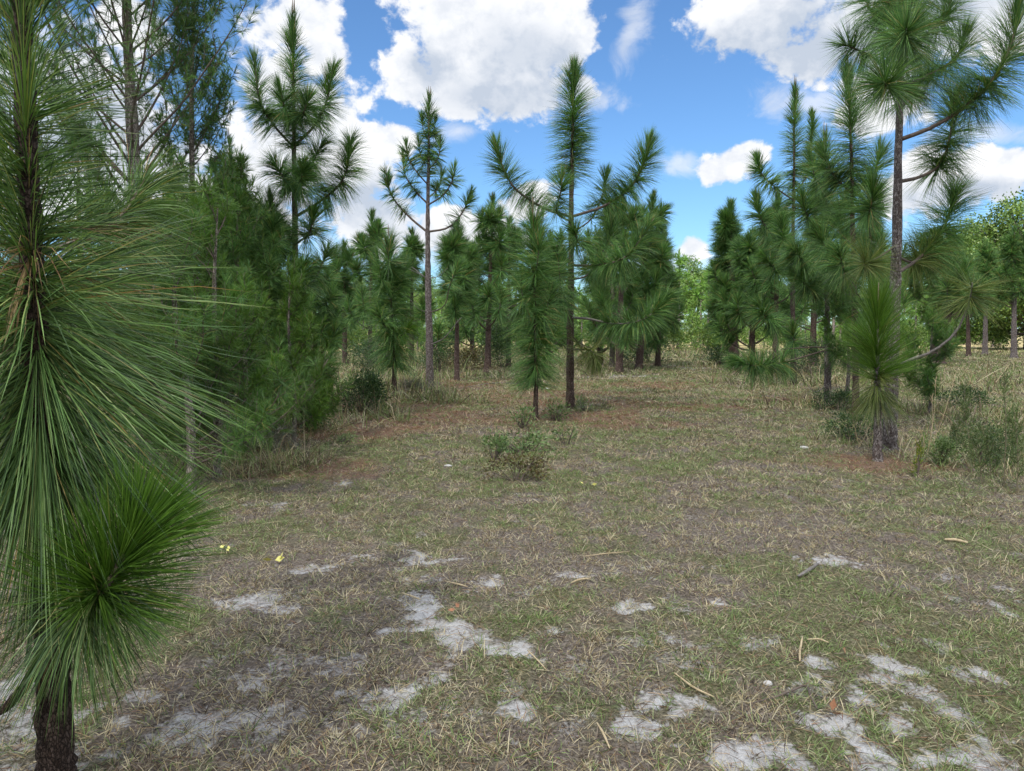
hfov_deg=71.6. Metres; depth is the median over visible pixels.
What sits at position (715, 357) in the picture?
shrub
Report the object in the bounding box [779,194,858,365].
pine tree
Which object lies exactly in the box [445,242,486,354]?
pine tree
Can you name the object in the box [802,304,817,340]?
pine tree
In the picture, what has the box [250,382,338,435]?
shrub
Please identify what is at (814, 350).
shrub
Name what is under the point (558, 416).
weed
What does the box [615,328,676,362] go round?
shrub
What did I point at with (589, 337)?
pine tree
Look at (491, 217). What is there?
pine tree
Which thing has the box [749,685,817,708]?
stick
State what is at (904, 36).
pine tree
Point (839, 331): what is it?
pine tree
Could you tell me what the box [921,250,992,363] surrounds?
pine tree
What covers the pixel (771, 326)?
pine tree
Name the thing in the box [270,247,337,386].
pine tree
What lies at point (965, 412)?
weed
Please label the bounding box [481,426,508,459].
weed
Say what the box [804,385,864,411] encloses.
shrub
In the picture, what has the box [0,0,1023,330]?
sky
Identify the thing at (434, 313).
pine tree
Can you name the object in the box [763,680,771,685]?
stone
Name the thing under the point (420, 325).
pine tree
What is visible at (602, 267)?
pine tree
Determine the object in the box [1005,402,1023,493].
weed
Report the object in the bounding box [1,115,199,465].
pine tree
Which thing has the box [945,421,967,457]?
weed
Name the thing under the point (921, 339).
shrub
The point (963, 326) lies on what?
pine tree
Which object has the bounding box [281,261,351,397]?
pine tree
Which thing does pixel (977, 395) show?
shrub
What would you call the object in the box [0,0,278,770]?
pine tree
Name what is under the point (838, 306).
pine tree
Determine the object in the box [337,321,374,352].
shrub
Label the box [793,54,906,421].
pine tree
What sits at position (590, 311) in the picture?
pine tree
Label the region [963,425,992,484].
weed
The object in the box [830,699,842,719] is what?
fallen leaf
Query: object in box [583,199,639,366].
pine tree
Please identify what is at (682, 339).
shrub
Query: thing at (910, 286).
pine tree
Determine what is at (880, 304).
pine tree
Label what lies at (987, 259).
tree
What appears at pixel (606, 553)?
straw
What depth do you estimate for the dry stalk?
8.37 m
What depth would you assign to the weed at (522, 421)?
11.53 m
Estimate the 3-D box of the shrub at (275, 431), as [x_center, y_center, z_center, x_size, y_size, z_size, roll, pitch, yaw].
[-3.462,0.620,9.534,1.388,0.589,1.110,0,4,0]
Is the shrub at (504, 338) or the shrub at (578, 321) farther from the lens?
the shrub at (578, 321)
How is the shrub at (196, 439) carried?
on the ground at (196, 657)
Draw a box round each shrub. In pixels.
[159,396,237,446]
[206,415,301,449]
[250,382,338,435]
[302,373,340,401]
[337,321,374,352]
[338,358,390,413]
[343,334,410,370]
[398,376,443,392]
[413,326,471,371]
[415,326,434,347]
[433,342,496,370]
[436,304,486,348]
[470,304,538,367]
[472,447,555,480]
[478,323,525,349]
[574,308,606,346]
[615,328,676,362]
[661,320,703,351]
[665,319,692,348]
[677,309,740,346]
[680,320,723,350]
[689,343,748,364]
[738,322,786,348]
[781,333,838,374]
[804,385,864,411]
[813,407,899,443]
[900,320,930,351]
[914,432,962,465]
[935,382,997,408]
[942,416,1021,466]
[957,315,1010,349]
[971,315,1023,347]
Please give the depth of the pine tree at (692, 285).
68.50 m
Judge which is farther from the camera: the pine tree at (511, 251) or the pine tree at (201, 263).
the pine tree at (511, 251)
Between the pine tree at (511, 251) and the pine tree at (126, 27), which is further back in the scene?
the pine tree at (511, 251)
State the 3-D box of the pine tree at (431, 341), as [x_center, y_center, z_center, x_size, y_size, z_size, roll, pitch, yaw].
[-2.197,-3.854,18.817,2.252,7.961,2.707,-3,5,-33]
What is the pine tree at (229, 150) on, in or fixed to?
on the ground at (196, 657)
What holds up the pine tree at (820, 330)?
on the ground at (196, 657)
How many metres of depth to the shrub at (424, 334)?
58.81 m
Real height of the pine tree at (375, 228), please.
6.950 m
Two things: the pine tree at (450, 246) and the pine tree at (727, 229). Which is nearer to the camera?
the pine tree at (450, 246)
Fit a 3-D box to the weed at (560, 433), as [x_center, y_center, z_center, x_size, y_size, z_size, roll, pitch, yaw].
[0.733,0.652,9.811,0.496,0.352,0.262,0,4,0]
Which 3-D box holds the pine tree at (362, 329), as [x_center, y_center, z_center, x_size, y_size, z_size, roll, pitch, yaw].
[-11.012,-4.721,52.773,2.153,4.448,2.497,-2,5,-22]
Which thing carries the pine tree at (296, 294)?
on the ground at (196, 657)
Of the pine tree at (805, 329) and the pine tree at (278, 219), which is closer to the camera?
the pine tree at (278, 219)
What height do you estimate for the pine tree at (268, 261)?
4.022 m
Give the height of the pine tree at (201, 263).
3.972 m
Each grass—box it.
[136,345,1023,479]
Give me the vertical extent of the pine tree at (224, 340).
3.341 m
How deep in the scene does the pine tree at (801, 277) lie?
15.13 m
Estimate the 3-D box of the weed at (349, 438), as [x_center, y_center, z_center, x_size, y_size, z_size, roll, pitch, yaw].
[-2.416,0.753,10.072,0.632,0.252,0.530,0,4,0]
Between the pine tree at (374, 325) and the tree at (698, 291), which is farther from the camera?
the tree at (698, 291)
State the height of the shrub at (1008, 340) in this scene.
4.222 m
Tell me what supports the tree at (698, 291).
on the ground at (196, 657)
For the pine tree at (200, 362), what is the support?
on the ground at (196, 657)
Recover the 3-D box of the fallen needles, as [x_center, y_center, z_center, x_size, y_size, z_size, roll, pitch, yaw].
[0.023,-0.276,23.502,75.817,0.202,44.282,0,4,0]
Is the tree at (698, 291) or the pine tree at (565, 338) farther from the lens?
the tree at (698, 291)
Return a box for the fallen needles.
[0,355,1023,770]
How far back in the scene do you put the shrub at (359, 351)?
26.37 m
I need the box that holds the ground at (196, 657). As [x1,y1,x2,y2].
[0,331,1023,770]
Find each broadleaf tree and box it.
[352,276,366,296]
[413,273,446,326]
[672,254,721,343]
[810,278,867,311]
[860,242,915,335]
[928,186,1023,348]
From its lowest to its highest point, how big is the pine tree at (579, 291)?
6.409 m
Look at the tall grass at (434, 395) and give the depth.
14.07 m
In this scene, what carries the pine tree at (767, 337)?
on the ground at (196, 657)
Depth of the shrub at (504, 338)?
51.16 m
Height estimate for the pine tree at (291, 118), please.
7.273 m
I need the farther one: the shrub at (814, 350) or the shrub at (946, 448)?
the shrub at (814, 350)
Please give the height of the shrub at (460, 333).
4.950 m
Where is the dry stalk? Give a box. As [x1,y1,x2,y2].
[925,370,956,464]
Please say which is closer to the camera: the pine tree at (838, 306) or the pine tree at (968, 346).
the pine tree at (838, 306)
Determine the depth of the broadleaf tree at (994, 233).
54.38 m
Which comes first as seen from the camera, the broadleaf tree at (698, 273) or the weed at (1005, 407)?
the weed at (1005, 407)
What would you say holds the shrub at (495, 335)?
on the ground at (196, 657)
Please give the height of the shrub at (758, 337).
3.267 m
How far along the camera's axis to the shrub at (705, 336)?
53.89 m
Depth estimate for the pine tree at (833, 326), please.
57.01 m
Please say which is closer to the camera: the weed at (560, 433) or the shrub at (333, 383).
the weed at (560, 433)
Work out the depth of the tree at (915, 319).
54.17 m
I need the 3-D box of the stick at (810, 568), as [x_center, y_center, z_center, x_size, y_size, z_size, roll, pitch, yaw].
[1.968,1.217,4.702,0.028,0.027,0.376,4,6,43]
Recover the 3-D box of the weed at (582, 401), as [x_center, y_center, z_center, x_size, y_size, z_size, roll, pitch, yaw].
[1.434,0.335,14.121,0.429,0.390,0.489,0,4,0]
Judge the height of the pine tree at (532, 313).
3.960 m
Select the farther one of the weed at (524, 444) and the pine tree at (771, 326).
the pine tree at (771, 326)
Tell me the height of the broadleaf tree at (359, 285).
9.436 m
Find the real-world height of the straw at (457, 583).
0.014 m
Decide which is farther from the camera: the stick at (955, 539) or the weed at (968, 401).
the weed at (968, 401)
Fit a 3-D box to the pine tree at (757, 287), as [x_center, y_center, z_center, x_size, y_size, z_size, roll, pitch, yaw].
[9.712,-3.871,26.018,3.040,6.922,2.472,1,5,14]
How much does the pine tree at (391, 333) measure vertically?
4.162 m
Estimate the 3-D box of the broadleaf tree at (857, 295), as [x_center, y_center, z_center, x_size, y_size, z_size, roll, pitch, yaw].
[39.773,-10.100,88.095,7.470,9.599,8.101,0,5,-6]
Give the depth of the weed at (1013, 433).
8.36 m
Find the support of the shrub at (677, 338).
on the ground at (196, 657)
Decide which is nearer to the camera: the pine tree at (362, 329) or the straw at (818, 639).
the straw at (818, 639)
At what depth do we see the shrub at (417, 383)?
17.05 m
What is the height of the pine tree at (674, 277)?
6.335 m
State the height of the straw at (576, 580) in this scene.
0.015 m
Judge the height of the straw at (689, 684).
0.015 m
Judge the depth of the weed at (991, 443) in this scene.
7.54 m
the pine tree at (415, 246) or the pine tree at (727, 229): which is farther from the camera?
the pine tree at (415, 246)
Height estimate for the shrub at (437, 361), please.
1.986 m
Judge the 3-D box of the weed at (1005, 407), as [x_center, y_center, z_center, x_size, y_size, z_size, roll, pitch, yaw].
[4.936,0.426,7.102,0.259,1.208,0.289,-1,5,-12]
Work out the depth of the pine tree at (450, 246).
22.08 m
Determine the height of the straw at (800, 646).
0.014 m
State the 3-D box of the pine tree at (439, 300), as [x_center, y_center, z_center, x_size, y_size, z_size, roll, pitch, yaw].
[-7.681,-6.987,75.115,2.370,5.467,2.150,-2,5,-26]
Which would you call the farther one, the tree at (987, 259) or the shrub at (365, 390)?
the tree at (987, 259)
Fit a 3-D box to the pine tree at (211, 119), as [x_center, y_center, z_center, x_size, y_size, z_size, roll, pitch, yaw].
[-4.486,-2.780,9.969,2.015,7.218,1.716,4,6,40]
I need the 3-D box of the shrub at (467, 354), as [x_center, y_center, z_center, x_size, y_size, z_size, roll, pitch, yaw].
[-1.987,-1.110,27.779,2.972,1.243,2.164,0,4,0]
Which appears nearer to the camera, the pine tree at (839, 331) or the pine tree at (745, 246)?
the pine tree at (745, 246)
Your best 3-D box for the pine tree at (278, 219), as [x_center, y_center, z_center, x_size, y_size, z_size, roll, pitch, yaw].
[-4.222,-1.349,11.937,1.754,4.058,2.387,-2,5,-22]
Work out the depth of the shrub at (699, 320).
58.68 m
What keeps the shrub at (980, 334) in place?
on the ground at (196, 657)
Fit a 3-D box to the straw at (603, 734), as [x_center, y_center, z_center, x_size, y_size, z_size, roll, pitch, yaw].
[0.356,1.362,2.779,0.010,0.015,0.178,-1,5,-8]
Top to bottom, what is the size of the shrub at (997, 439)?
0.587 m
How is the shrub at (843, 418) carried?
on the ground at (196, 657)
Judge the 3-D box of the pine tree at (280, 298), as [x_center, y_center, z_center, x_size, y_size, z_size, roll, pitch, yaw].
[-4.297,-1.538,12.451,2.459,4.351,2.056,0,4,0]
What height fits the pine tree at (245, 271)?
2.715 m
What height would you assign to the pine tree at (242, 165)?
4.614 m
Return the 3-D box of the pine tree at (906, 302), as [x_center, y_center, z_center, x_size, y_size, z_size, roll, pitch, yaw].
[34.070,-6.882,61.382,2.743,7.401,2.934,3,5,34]
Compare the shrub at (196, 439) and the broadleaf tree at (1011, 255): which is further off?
the broadleaf tree at (1011, 255)
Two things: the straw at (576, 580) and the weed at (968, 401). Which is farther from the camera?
the weed at (968, 401)
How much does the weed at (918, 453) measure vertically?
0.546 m
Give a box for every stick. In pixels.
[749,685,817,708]
[797,563,818,576]
[944,538,967,542]
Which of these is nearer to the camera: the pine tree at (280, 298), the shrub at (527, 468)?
the shrub at (527, 468)
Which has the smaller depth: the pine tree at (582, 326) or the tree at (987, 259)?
the tree at (987, 259)
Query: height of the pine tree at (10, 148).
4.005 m
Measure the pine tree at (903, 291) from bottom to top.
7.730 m
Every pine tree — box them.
[0,0,260,452]
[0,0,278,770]
[0,63,168,488]
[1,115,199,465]
[72,180,337,497]
[77,152,225,473]
[109,164,286,478]
[139,248,308,454]
[142,0,274,298]
[152,182,250,388]
[165,160,320,432]
[187,140,295,413]
[200,127,258,246]
[222,178,336,402]
[229,183,303,402]
[233,0,373,416]
[251,250,354,444]
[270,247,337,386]
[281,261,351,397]
[320,236,373,362]
[340,206,390,365]
[355,303,375,346]
[357,225,425,396]
[372,300,381,336]
[377,86,480,388]
[395,226,441,361]
[414,319,425,349]
[424,299,439,330]
[431,218,485,379]
[435,296,447,332]
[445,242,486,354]
[460,191,514,373]
[473,51,687,408]
[484,214,538,366]
[495,197,573,420]
[523,225,580,360]
[560,225,617,364]
[574,285,589,317]
[574,292,593,346]
[576,196,665,372]
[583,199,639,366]
[608,188,676,369]
[637,224,688,365]
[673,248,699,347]
[683,272,704,343]
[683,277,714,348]
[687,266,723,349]
[697,196,762,366]
[704,227,788,369]
[720,124,868,401]
[737,188,820,372]
[739,324,759,344]
[741,75,822,385]
[762,323,779,345]
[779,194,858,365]
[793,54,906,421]
[796,305,810,346]
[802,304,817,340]
[815,278,885,403]
[816,317,823,346]
[820,0,1023,450]
[821,277,843,339]
[823,270,931,461]
[829,192,918,363]
[834,319,844,341]
[898,299,965,413]
[900,269,920,345]
[901,225,979,361]
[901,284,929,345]
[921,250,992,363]
[950,307,977,348]
[959,270,994,355]
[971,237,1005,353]
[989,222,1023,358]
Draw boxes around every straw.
[446,581,467,586]
[527,650,546,669]
[571,578,590,582]
[583,551,629,556]
[596,722,609,747]
[674,672,713,696]
[799,636,802,661]
[807,638,827,642]
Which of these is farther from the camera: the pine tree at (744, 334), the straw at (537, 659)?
the pine tree at (744, 334)
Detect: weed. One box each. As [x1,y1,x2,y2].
[318,430,360,444]
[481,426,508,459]
[487,428,560,454]
[509,403,536,427]
[541,397,571,420]
[547,420,581,444]
[575,394,594,411]
[909,435,926,475]
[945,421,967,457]
[954,379,974,439]
[956,398,980,472]
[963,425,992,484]
[974,420,1001,478]
[992,368,1018,487]
[1001,414,1022,462]
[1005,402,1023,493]
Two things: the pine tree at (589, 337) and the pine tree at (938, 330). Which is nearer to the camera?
the pine tree at (938, 330)
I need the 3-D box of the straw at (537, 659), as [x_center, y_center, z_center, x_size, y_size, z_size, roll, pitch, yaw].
[0.119,1.312,3.400,0.008,0.011,0.215,-2,5,-23]
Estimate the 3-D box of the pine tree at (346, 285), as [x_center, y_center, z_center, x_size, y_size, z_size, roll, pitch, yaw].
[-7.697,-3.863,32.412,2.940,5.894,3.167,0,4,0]
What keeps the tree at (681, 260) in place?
on the ground at (196, 657)
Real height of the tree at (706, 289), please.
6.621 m
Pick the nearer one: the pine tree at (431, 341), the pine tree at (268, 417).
the pine tree at (268, 417)
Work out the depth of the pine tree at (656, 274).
28.00 m

